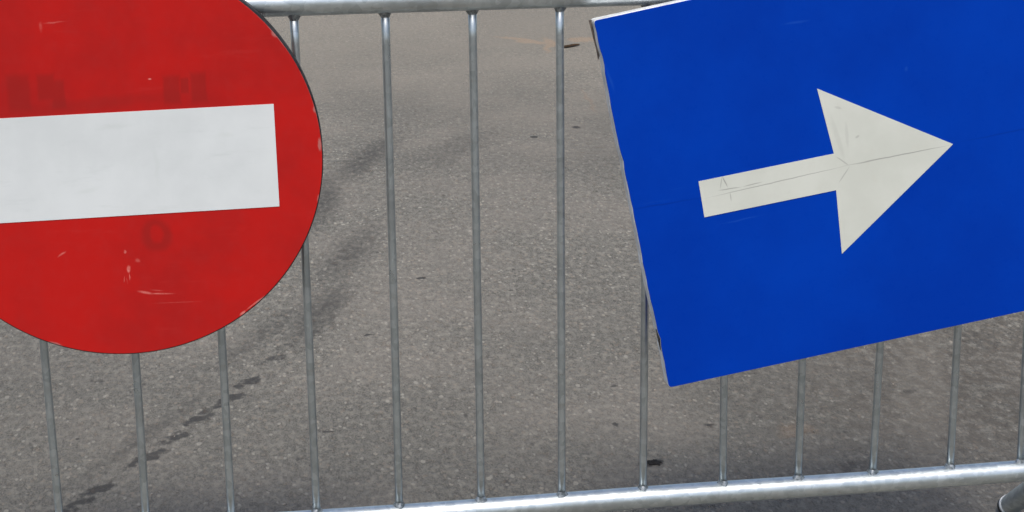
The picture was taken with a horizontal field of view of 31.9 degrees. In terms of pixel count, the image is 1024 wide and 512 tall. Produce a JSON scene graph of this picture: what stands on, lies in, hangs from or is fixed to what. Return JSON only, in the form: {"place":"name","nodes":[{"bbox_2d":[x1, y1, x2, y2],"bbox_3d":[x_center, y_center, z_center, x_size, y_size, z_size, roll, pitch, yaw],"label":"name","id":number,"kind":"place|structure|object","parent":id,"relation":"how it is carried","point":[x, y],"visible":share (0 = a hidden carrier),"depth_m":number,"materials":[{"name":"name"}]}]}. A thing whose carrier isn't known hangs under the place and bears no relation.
{"place":"outdoors","nodes":[
{"label":"outdoors","id":0,"kind":"place"},
{"bbox_2d":[0,5,1023,511],"bbox_3d":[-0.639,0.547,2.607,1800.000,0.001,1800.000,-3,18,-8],"label":"asphalt road","id":1,"kind":"structure","parent":0,"point":[96,433],"depth_m":3.61,"materials":[{"name":"grey asphalt"}]},
{"bbox_2d":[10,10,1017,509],"bbox_3d":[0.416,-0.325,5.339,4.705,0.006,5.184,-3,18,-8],"label":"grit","id":2,"kind":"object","parent":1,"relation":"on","point":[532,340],"visible":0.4,"depth_m":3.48,"materials":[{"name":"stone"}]},
{"bbox_2d":[39,0,1023,511],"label":"crowd barrier","id":3,"kind":"object","parent":1,"relation":"on","point":[799,484],"visible":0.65,"depth_m":2.59,"materials":[{"name":"metal"}]},
{"bbox_2d":[0,0,322,353],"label":"no entry sign","id":4,"kind":"object","parent":3,"relation":"attached to","point":[161,168],"visible":1,"depth_m":2.38,"materials":[{"name":"metal"}]},
{"bbox_2d":[589,0,1023,386],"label":"arrow sign","id":5,"kind":"object","parent":3,"relation":"attached to","point":[802,179],"visible":1,"depth_m":2.49,"materials":[{"name":"metal"}]},
{"bbox_2d":[647,459,661,465],"bbox_3d":[0.251,0.364,3.157,0.026,0.012,0.024,-3,18,-8],"label":"tar crumb","id":6,"kind":"object","parent":1,"relation":"on","point":[654,462],"visible":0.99,"depth_m":3.15,"materials":[{"name":"black asphalt"}]}
]}

